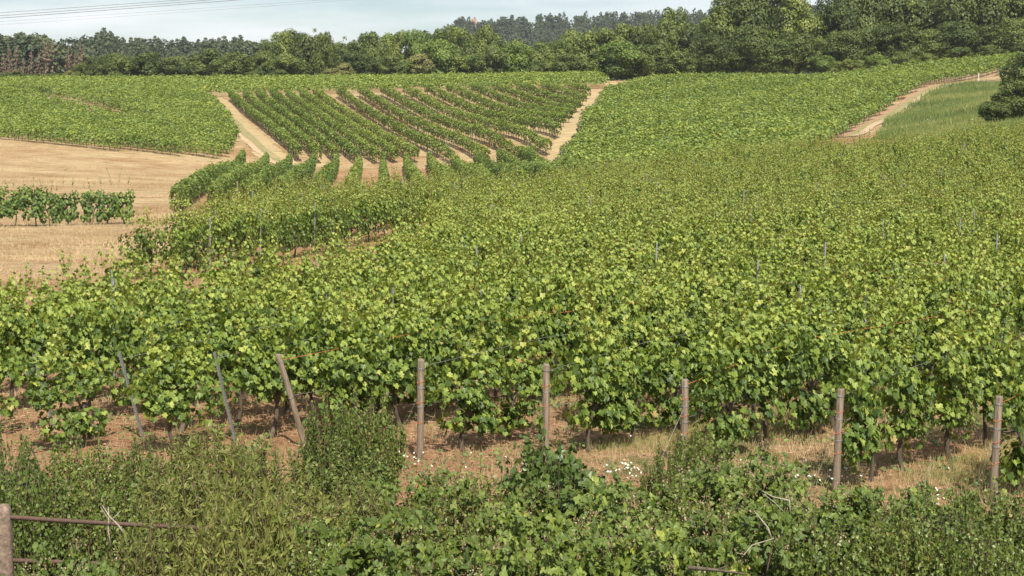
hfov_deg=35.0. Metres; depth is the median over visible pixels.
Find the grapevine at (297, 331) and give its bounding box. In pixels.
[247,276,320,414]
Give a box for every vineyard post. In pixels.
[275,354,305,445]
[416,358,424,459]
[542,363,549,461]
[681,378,688,462]
[832,388,844,489]
[989,396,1002,503]
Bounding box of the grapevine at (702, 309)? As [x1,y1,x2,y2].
[685,268,749,394]
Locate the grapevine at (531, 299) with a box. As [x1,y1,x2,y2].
[514,253,570,358]
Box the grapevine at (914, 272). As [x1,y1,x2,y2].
[895,244,932,305]
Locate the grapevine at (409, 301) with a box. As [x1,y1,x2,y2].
[385,280,443,410]
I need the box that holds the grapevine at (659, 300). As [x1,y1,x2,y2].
[628,248,681,358]
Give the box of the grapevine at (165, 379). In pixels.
[134,304,214,432]
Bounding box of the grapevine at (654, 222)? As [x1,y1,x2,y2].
[645,219,680,248]
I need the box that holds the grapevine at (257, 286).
[236,235,292,317]
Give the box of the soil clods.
[2,351,1018,504]
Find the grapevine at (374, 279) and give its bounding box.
[359,248,415,313]
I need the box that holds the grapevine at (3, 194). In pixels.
[0,180,8,218]
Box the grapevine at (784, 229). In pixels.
[763,220,791,284]
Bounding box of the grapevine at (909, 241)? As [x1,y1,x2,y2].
[883,218,920,302]
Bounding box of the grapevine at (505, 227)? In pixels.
[491,205,531,262]
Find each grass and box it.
[517,352,1023,518]
[873,78,1023,142]
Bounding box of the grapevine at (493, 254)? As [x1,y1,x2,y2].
[477,229,512,281]
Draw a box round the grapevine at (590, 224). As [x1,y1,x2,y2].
[571,205,598,250]
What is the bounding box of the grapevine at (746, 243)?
[727,223,754,268]
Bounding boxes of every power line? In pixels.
[0,0,204,15]
[0,0,314,21]
[1,0,175,12]
[3,0,344,24]
[5,0,233,17]
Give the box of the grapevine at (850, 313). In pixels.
[830,262,875,381]
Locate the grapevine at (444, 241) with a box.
[435,225,465,275]
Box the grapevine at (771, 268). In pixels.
[749,252,788,308]
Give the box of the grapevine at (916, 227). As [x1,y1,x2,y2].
[893,205,934,254]
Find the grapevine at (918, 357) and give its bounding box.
[873,283,932,412]
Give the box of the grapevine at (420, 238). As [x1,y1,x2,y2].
[415,220,451,264]
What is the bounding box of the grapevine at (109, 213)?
[94,168,118,223]
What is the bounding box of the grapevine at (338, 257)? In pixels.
[312,237,359,297]
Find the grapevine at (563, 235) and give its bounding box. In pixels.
[549,211,579,257]
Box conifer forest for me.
[403,3,824,80]
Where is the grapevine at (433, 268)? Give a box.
[398,249,447,312]
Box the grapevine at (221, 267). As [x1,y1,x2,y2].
[198,228,248,291]
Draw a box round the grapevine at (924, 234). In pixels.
[906,220,936,279]
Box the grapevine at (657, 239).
[626,214,669,279]
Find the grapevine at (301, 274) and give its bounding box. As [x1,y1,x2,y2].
[276,255,311,300]
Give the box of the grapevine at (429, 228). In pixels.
[396,215,436,247]
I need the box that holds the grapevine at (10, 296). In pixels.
[0,269,31,377]
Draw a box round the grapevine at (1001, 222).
[982,204,1013,253]
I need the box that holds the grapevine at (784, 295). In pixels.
[771,287,807,371]
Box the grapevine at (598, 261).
[572,246,613,323]
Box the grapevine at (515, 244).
[500,219,547,277]
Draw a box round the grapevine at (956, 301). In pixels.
[938,266,998,394]
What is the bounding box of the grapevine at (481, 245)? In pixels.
[465,208,501,272]
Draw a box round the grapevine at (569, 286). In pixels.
[544,249,614,381]
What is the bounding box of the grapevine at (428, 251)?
[402,221,444,264]
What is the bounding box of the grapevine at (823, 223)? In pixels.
[800,208,833,248]
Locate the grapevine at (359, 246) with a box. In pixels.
[334,232,366,272]
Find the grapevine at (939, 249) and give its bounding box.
[926,230,954,289]
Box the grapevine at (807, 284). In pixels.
[783,260,846,371]
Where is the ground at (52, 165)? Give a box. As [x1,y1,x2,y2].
[0,63,1023,573]
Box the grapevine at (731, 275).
[696,257,751,336]
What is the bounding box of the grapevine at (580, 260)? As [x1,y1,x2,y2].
[570,243,603,298]
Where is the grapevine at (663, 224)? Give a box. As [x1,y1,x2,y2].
[655,205,683,277]
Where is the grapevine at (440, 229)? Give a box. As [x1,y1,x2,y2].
[431,209,471,269]
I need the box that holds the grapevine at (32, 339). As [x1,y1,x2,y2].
[0,270,47,412]
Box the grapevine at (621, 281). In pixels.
[588,258,634,312]
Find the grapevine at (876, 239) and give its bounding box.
[868,225,885,273]
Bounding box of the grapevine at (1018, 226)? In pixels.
[1008,215,1023,242]
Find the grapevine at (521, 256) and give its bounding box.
[498,247,536,277]
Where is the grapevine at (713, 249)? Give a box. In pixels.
[683,227,724,294]
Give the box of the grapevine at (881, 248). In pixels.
[865,239,889,276]
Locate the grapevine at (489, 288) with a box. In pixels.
[479,269,521,376]
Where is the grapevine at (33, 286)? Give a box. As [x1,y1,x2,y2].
[0,266,50,311]
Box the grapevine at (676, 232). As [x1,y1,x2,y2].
[670,212,699,242]
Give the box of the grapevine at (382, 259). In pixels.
[343,240,388,298]
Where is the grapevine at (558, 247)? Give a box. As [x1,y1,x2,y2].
[535,229,576,301]
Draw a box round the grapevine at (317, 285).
[305,254,357,385]
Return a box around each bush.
[0,71,27,76]
[0,445,88,575]
[24,73,45,76]
[44,420,124,551]
[46,72,63,76]
[47,457,158,575]
[63,70,76,76]
[243,70,266,75]
[256,505,362,575]
[265,69,288,76]
[294,386,360,496]
[302,435,397,515]
[329,380,406,486]
[401,499,513,575]
[490,414,598,513]
[516,434,628,534]
[632,473,749,569]
[639,436,685,508]
[671,414,734,509]
[767,497,893,575]
[806,55,838,73]
[824,59,842,72]
[838,57,866,70]
[853,492,953,575]
[864,54,890,68]
[879,481,1011,575]
[889,51,917,64]
[914,53,938,62]
[925,500,1023,575]
[944,46,976,58]
[950,474,1023,575]
[976,44,1008,58]
[978,101,1012,122]
[990,79,1023,117]
[999,51,1023,96]
[1003,41,1023,53]
[1007,52,1023,90]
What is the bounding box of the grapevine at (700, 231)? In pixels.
[677,207,710,256]
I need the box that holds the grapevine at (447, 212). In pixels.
[427,200,464,245]
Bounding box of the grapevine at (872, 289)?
[854,270,909,349]
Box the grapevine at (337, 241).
[323,217,366,275]
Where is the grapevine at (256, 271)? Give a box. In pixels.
[239,231,284,291]
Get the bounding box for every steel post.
[32,354,54,427]
[118,352,143,436]
[213,351,235,443]
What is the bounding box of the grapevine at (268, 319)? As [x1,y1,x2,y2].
[201,271,278,398]
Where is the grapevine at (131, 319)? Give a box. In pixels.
[98,260,174,410]
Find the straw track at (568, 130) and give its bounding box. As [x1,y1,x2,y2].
[534,93,601,174]
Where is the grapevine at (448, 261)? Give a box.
[434,234,486,287]
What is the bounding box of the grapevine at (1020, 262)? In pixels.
[998,243,1023,336]
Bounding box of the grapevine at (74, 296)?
[50,273,116,353]
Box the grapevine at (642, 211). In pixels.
[619,200,652,250]
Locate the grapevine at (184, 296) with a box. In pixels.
[158,253,217,353]
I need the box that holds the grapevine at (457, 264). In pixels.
[428,254,477,294]
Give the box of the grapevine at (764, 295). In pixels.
[726,265,778,371]
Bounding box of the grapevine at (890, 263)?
[870,231,912,305]
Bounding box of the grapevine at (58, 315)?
[40,274,122,423]
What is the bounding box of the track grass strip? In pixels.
[843,78,1000,136]
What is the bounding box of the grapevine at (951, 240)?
[935,226,959,256]
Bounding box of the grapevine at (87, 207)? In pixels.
[78,177,102,223]
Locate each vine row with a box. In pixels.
[0,70,583,84]
[0,71,596,86]
[0,71,601,87]
[0,72,604,89]
[0,74,606,90]
[0,77,609,93]
[0,82,215,105]
[0,83,31,92]
[0,86,34,92]
[0,88,43,100]
[0,90,60,104]
[0,93,73,105]
[0,93,83,107]
[0,96,96,110]
[0,97,111,117]
[0,98,233,123]
[0,101,238,129]
[0,102,236,130]
[0,104,237,132]
[0,107,240,137]
[0,109,236,139]
[0,110,236,140]
[0,112,235,144]
[0,114,234,149]
[0,115,231,151]
[0,118,230,154]
[0,119,222,156]
[0,121,182,155]
[0,124,123,149]
[1,71,597,82]
[2,70,527,78]
[2,70,598,82]
[2,71,532,78]
[3,70,580,81]
[5,71,600,88]
[5,81,219,105]
[6,81,216,102]
[7,72,516,81]
[8,75,608,92]
[9,70,593,80]
[38,81,216,97]
[51,87,220,107]
[65,88,225,107]
[72,82,210,96]
[78,91,224,111]
[92,95,223,111]
[100,82,211,97]
[106,97,226,112]
[120,102,231,117]
[132,84,209,95]
[133,102,232,116]
[146,108,233,122]
[148,106,229,118]
[155,110,234,120]
[169,148,246,211]
[170,85,208,92]
[206,151,269,206]
[228,89,302,160]
[238,153,292,204]
[242,88,321,159]
[255,86,340,158]
[269,87,360,161]
[273,152,316,192]
[284,86,380,163]
[298,87,399,159]
[308,154,339,192]
[313,86,419,161]
[336,85,454,162]
[344,155,362,186]
[357,85,490,158]
[378,150,390,193]
[379,83,536,160]
[402,83,551,150]
[403,151,425,186]
[424,82,561,135]
[426,150,460,181]
[446,82,566,126]
[449,150,495,185]
[470,82,573,121]
[473,149,530,186]
[492,81,576,115]
[496,148,564,188]
[516,81,581,110]
[520,147,598,179]
[541,81,586,105]
[554,115,857,159]
[557,104,877,154]
[557,120,847,163]
[559,96,891,149]
[559,109,871,154]
[559,118,848,159]
[560,113,861,155]
[563,91,898,144]
[564,101,884,155]
[565,80,590,96]
[568,84,909,147]
[570,80,920,140]
[571,56,1016,138]
[571,120,846,164]
[573,73,930,138]
[576,50,1020,131]
[576,53,1017,132]
[577,53,1002,123]
[579,54,983,118]
[579,55,968,121]
[579,119,840,168]
[585,58,933,109]
[586,57,949,112]
[586,63,899,112]
[591,58,915,107]
[591,67,864,105]
[591,120,839,167]
[592,64,882,105]
[594,70,830,104]
[596,68,847,102]
[596,72,805,101]
[599,72,770,95]
[599,72,788,99]
[602,70,725,94]
[603,72,739,92]
[604,121,838,168]
[607,71,702,89]
[622,125,832,166]
[628,70,684,83]
[633,128,830,172]
[671,129,829,163]
[706,137,811,165]
[996,61,1016,75]
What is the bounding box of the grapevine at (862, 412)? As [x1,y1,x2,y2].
[835,304,918,481]
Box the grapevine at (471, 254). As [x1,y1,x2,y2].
[437,239,482,304]
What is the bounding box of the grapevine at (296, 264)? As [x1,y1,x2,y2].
[284,250,314,289]
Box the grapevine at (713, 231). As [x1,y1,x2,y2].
[693,211,727,256]
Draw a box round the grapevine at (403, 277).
[381,252,442,324]
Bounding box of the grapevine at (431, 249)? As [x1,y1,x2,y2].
[408,232,447,295]
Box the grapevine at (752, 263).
[750,252,777,293]
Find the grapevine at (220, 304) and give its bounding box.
[194,252,256,378]
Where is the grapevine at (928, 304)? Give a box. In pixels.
[891,269,944,342]
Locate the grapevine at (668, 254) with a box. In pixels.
[643,238,685,296]
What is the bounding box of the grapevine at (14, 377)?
[0,311,43,418]
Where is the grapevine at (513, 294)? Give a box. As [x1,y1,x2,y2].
[496,239,539,306]
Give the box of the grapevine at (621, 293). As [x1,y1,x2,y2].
[602,275,640,334]
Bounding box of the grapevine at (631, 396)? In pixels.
[596,318,677,441]
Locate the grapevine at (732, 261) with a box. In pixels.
[711,250,752,301]
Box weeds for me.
[0,338,1023,525]
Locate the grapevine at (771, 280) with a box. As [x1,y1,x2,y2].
[727,269,787,329]
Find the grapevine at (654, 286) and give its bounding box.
[621,270,677,348]
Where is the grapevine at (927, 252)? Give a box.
[914,236,950,291]
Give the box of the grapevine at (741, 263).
[721,230,765,308]
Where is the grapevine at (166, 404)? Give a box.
[123,325,221,453]
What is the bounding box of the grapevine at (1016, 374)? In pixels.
[990,311,1023,433]
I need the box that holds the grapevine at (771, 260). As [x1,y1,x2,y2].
[751,227,787,272]
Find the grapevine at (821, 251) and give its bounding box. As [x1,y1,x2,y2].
[792,243,833,283]
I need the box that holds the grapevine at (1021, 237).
[1010,217,1023,288]
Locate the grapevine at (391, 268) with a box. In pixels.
[364,257,410,314]
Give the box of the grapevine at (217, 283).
[205,263,271,354]
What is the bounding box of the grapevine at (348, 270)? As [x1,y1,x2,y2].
[322,254,372,334]
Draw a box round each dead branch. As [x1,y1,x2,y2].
[101,507,119,546]
[102,505,124,533]
[688,565,743,574]
[736,511,773,554]
[761,490,790,514]
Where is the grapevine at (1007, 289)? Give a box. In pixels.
[966,243,1009,349]
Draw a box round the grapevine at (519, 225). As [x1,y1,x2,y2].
[511,214,543,240]
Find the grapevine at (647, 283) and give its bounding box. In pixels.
[626,264,656,346]
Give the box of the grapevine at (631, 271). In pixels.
[602,240,642,301]
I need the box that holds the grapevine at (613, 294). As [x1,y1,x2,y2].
[582,258,648,383]
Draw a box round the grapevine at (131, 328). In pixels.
[93,266,158,382]
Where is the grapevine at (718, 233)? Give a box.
[697,212,728,273]
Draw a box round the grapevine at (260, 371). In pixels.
[224,300,305,438]
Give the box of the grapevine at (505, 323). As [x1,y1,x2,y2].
[472,286,535,383]
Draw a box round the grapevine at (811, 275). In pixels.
[786,254,837,306]
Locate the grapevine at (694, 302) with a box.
[662,254,718,347]
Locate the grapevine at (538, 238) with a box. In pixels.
[525,230,549,276]
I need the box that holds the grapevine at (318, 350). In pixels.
[293,285,362,404]
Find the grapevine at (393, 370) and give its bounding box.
[360,286,440,429]
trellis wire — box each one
[61,255,769,352]
[126,261,813,357]
[218,255,935,357]
[284,257,974,359]
[425,270,1001,365]
[551,282,1014,369]
[552,350,826,406]
[689,301,1019,383]
[690,341,1000,416]
[844,340,1018,394]
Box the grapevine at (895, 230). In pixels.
[877,211,915,251]
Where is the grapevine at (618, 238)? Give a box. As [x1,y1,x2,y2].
[614,226,633,265]
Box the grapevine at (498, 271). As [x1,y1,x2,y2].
[477,243,509,286]
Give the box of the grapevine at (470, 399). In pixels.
[411,319,501,452]
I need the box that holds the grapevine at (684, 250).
[657,221,696,289]
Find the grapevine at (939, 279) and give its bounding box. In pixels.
[919,251,967,373]
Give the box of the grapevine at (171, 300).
[140,268,219,385]
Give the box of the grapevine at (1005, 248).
[979,232,1016,292]
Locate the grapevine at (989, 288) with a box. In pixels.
[964,249,1019,377]
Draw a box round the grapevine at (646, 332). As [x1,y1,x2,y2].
[611,270,669,414]
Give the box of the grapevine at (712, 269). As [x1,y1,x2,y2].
[692,252,731,321]
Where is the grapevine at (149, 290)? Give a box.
[118,269,177,370]
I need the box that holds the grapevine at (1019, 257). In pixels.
[1002,236,1023,321]
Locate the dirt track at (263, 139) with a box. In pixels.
[209,97,319,168]
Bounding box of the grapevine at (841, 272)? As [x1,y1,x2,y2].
[808,257,856,334]
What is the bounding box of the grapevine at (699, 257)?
[684,239,720,296]
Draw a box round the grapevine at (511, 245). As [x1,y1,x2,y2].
[496,228,527,267]
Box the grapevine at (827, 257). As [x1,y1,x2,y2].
[809,231,839,278]
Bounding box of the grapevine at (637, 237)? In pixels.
[616,214,653,269]
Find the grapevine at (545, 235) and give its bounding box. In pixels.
[529,217,572,281]
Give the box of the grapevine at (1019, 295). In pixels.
[995,258,1023,370]
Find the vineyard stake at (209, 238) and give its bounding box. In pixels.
[209,217,210,269]
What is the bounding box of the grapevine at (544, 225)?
[522,206,555,256]
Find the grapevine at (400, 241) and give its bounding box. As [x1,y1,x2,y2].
[388,223,430,270]
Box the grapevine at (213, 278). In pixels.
[196,254,247,340]
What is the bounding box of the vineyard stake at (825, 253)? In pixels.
[824,242,825,266]
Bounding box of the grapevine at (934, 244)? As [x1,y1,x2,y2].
[917,202,950,251]
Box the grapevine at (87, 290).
[59,267,126,354]
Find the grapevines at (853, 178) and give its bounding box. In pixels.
[118,115,1023,278]
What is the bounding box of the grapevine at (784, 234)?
[776,227,804,268]
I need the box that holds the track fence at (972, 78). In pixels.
[945,73,999,82]
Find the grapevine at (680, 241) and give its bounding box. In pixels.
[665,204,702,266]
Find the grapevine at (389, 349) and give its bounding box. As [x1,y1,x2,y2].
[329,276,403,418]
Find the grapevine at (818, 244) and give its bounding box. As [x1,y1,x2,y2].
[809,218,832,255]
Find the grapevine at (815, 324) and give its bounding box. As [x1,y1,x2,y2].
[793,274,848,396]
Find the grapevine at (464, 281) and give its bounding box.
[436,271,503,341]
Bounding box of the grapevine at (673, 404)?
[636,302,703,430]
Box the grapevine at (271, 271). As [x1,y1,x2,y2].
[255,247,301,328]
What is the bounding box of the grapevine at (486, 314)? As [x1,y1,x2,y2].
[459,276,524,409]
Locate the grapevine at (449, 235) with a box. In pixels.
[438,212,479,272]
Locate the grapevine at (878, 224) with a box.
[864,214,890,245]
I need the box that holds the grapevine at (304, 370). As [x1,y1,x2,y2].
[269,276,359,428]
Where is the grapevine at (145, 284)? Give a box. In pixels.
[122,252,170,315]
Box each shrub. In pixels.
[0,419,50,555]
[101,488,208,575]
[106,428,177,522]
[115,440,251,572]
[165,420,251,536]
[173,516,268,575]
[186,446,310,575]
[214,433,320,557]
[239,478,354,575]
[311,468,409,545]
[407,457,515,556]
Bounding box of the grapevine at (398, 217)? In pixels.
[374,204,412,250]
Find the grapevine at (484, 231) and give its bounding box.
[469,209,507,263]
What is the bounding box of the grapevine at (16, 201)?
[0,177,30,226]
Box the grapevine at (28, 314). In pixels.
[0,275,70,381]
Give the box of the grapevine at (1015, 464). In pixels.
[986,342,1023,492]
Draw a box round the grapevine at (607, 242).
[591,225,619,256]
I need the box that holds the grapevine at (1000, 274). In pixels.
[978,247,1018,310]
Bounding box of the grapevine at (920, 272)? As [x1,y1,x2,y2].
[918,259,944,328]
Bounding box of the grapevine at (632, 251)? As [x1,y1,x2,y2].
[626,231,667,286]
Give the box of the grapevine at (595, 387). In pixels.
[540,298,626,451]
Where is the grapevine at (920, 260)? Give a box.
[909,241,945,288]
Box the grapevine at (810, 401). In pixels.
[773,274,844,436]
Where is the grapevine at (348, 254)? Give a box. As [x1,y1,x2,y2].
[321,247,357,296]
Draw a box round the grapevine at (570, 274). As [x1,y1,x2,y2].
[554,262,605,317]
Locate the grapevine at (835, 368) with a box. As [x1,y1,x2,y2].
[805,299,867,429]
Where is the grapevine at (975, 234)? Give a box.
[960,224,1000,253]
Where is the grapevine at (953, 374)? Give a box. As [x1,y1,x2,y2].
[921,306,985,460]
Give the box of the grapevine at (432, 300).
[394,280,453,357]
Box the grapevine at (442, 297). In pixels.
[426,270,498,394]
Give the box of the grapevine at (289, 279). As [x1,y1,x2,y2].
[280,251,339,334]
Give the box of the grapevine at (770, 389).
[723,299,800,447]
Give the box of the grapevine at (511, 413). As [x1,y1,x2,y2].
[482,306,555,440]
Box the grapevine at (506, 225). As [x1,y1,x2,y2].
[483,213,514,269]
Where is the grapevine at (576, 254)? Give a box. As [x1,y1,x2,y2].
[561,221,602,279]
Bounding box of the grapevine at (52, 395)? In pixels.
[24,313,115,447]
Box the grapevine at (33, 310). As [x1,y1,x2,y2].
[14,262,73,323]
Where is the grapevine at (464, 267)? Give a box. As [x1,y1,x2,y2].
[430,237,480,340]
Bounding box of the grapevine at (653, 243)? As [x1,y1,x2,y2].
[648,229,673,281]
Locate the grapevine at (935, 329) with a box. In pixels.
[916,292,963,405]
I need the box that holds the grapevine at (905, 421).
[875,319,936,470]
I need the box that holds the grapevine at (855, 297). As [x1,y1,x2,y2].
[822,254,871,358]
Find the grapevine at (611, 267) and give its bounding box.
[599,244,632,287]
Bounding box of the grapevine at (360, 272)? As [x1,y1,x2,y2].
[328,245,384,291]
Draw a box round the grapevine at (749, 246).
[736,202,773,252]
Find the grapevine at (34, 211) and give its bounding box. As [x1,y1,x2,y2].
[19,174,51,226]
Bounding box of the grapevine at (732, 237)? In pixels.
[725,221,750,254]
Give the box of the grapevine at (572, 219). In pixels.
[544,201,577,245]
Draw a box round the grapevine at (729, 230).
[709,215,749,263]
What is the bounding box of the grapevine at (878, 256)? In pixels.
[858,239,901,294]
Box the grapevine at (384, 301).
[355,270,401,368]
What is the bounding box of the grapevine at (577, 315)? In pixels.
[553,259,610,396]
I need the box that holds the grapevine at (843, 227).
[830,218,870,290]
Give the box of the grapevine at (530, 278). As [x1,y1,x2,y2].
[515,248,572,361]
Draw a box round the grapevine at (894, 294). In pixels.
[866,271,902,386]
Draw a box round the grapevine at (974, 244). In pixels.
[957,224,987,277]
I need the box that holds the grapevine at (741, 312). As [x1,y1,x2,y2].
[724,277,791,413]
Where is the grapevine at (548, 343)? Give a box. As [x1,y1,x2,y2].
[508,254,569,400]
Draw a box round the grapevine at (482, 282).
[465,240,516,333]
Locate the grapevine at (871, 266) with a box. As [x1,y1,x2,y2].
[844,245,885,312]
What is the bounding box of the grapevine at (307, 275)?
[291,241,346,313]
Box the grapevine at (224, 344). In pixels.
[201,268,268,423]
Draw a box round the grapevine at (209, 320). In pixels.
[151,295,229,406]
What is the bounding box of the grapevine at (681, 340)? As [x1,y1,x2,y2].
[654,277,705,396]
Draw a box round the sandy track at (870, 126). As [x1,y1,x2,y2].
[846,79,997,136]
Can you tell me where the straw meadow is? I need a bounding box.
[0,146,207,307]
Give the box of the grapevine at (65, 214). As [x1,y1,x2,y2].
[56,169,79,225]
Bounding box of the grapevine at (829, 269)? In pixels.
[803,251,844,298]
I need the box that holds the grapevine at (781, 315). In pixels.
[755,286,814,405]
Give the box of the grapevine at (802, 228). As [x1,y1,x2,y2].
[780,221,808,248]
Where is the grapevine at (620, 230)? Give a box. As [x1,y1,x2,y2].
[602,224,629,263]
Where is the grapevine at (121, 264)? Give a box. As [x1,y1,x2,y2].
[79,240,142,313]
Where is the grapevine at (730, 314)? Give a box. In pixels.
[686,285,742,420]
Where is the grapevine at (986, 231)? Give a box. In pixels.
[970,216,1003,264]
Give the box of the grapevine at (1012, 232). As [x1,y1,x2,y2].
[997,212,1022,258]
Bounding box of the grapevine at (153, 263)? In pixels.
[129,251,177,297]
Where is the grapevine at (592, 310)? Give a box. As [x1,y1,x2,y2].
[566,279,636,412]
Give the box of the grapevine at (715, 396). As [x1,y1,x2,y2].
[688,299,764,450]
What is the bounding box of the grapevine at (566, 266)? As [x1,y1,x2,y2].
[525,256,575,314]
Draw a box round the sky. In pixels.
[0,0,829,73]
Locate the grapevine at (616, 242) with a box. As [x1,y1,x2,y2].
[596,228,625,270]
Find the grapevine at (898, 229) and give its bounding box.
[883,220,902,251]
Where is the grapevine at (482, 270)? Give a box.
[473,256,511,300]
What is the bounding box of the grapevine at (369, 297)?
[347,271,419,381]
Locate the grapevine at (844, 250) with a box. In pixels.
[828,235,874,297]
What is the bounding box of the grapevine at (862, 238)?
[838,213,877,271]
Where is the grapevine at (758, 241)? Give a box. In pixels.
[740,219,780,285]
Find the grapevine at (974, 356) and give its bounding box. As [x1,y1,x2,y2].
[951,300,1018,449]
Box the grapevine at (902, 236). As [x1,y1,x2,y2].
[898,231,908,265]
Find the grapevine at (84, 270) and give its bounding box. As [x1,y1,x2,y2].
[48,247,97,300]
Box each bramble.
[0,527,130,575]
[289,494,470,575]
[314,514,492,575]
[339,458,470,536]
[421,468,613,564]
[436,486,636,575]
[468,526,681,575]
[538,483,705,575]
[554,464,719,548]
[610,513,757,575]
[672,488,870,575]
[674,435,822,545]
[718,462,881,555]
[760,484,927,568]
[842,473,950,552]
[917,483,1011,547]
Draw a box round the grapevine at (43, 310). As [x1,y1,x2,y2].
[25,280,112,405]
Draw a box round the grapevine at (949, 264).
[938,244,972,317]
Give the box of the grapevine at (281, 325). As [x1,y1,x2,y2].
[254,281,321,356]
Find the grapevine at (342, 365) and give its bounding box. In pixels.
[311,290,385,430]
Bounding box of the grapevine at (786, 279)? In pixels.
[759,248,805,319]
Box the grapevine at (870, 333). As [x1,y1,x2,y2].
[843,291,900,405]
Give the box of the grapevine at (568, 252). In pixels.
[556,223,593,264]
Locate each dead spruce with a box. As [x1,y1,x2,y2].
[0,54,7,72]
[5,49,13,71]
[11,46,20,71]
[21,57,27,73]
[27,51,35,73]
[35,54,42,72]
[39,41,50,74]
[48,41,56,73]
[54,44,64,69]
[64,47,72,72]
[71,52,77,64]
[76,44,84,68]
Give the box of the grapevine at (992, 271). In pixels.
[963,238,1004,324]
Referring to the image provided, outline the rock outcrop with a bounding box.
[471,18,476,30]
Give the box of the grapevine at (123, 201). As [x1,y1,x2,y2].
[113,171,135,223]
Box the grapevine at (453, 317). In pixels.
[419,264,484,417]
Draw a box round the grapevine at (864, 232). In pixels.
[838,202,872,253]
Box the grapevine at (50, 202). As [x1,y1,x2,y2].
[39,180,62,225]
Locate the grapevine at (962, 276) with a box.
[942,245,991,329]
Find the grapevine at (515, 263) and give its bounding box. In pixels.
[503,236,542,292]
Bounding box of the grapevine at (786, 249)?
[761,229,804,284]
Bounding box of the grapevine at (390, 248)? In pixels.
[378,222,416,317]
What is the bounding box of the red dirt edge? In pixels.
[836,77,1000,137]
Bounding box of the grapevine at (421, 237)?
[410,229,431,247]
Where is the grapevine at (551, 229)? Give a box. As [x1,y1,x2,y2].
[529,213,563,268]
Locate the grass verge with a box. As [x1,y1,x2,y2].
[216,99,282,161]
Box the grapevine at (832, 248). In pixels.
[816,227,857,288]
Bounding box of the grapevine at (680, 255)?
[670,237,712,275]
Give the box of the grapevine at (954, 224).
[939,209,964,253]
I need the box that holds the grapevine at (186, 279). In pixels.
[156,247,211,331]
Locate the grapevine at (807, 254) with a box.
[788,215,825,281]
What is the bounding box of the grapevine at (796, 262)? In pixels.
[780,249,812,304]
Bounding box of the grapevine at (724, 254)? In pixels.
[713,234,753,286]
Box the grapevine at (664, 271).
[652,255,695,347]
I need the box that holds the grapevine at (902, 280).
[878,256,926,333]
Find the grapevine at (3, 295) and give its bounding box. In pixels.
[0,290,19,361]
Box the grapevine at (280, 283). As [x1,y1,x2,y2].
[240,256,292,356]
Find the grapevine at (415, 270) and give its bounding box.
[398,227,443,299]
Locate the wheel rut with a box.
[237,133,275,163]
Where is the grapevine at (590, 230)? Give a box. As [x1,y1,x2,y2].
[572,199,604,251]
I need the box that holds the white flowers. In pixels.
[394,435,1011,503]
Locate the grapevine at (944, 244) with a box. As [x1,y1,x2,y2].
[938,220,977,287]
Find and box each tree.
[0,35,12,72]
[0,38,40,70]
[2,35,11,47]
[10,35,28,71]
[19,35,42,73]
[19,41,49,71]
[20,35,33,39]
[22,45,66,69]
[26,32,40,39]
[37,39,47,73]
[38,36,52,45]
[40,44,55,73]
[40,45,70,73]
[45,37,55,45]
[57,38,66,48]
[57,50,84,72]
[63,37,82,49]
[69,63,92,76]
[70,53,92,67]
[73,35,93,50]
[75,47,92,54]
[81,38,89,48]
[81,56,98,75]
[88,41,106,55]
[89,55,107,76]
[95,36,112,51]
[97,45,104,54]
[97,52,133,76]
[100,28,106,37]
[104,30,116,48]
[109,43,116,51]
[113,36,120,48]
[114,49,125,55]
[122,43,141,55]
[123,56,142,75]
[126,51,167,76]
[128,46,134,56]
[134,38,140,55]
[142,39,151,51]
[149,45,166,57]
[151,57,174,75]
[154,44,161,51]
[155,39,173,50]
[161,45,177,53]
[164,55,197,76]
[170,44,197,55]
[173,38,180,49]
[178,36,186,50]
[179,37,188,53]
[187,48,223,75]
[188,41,199,48]
[196,39,221,49]
[208,55,234,75]
[216,44,231,52]
[221,36,229,48]
[223,46,251,55]
[224,50,251,75]
[234,42,260,53]
[235,39,242,50]
[236,34,245,45]
[239,57,256,74]
[249,49,275,73]
[258,39,285,72]
[266,52,307,75]
[270,31,294,68]
[275,28,301,72]
[286,31,315,75]
[303,28,325,74]
[313,30,334,75]
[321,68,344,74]
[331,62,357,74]
[332,36,356,67]
[334,51,379,74]
[346,31,378,54]
[360,31,389,67]
[366,57,389,74]
[376,55,413,74]
[379,32,398,45]
[384,30,408,64]
[389,60,420,72]
[400,29,426,61]
[406,52,435,74]
[418,30,432,73]
[420,39,457,73]
[427,25,458,52]
[435,54,468,73]
[450,25,468,45]
[457,32,481,57]
[458,55,475,73]
[466,53,495,73]
[467,24,499,53]
[474,43,509,72]
[484,33,511,50]
[501,41,534,72]
[512,38,526,54]
[527,59,549,72]
[529,41,555,66]
[539,39,574,61]
[540,55,566,71]
[550,52,585,71]
[559,28,579,60]
[571,25,603,61]
[572,57,602,70]
[587,51,613,71]
[591,27,626,79]
[594,41,645,80]
[612,22,637,79]
[616,48,656,76]
[618,71,648,79]
[626,23,657,76]
[636,44,669,74]
[643,17,679,54]
[653,58,680,74]
[654,6,690,53]
[662,48,700,72]
[673,22,696,55]
[687,29,704,52]
[689,32,732,72]
[694,0,741,72]
[710,0,772,75]
[711,44,748,74]
[728,23,777,73]
[737,0,802,40]
[750,38,801,74]
[766,0,825,74]
[776,31,823,73]
[804,38,838,72]
[808,10,831,74]
[813,0,860,41]
[823,30,868,66]
[831,0,887,44]
[851,25,898,68]
[864,0,918,63]
[876,22,928,62]
[880,0,936,43]
[907,28,953,61]
[914,0,972,57]
[932,0,1010,51]
[934,19,989,59]
[963,24,1009,57]
[978,0,1023,52]
[990,18,1023,52]
[1001,0,1023,19]
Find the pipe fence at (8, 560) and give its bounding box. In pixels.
[0,503,275,575]
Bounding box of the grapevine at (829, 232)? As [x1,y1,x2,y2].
[825,222,855,253]
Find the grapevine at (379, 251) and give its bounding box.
[353,236,399,277]

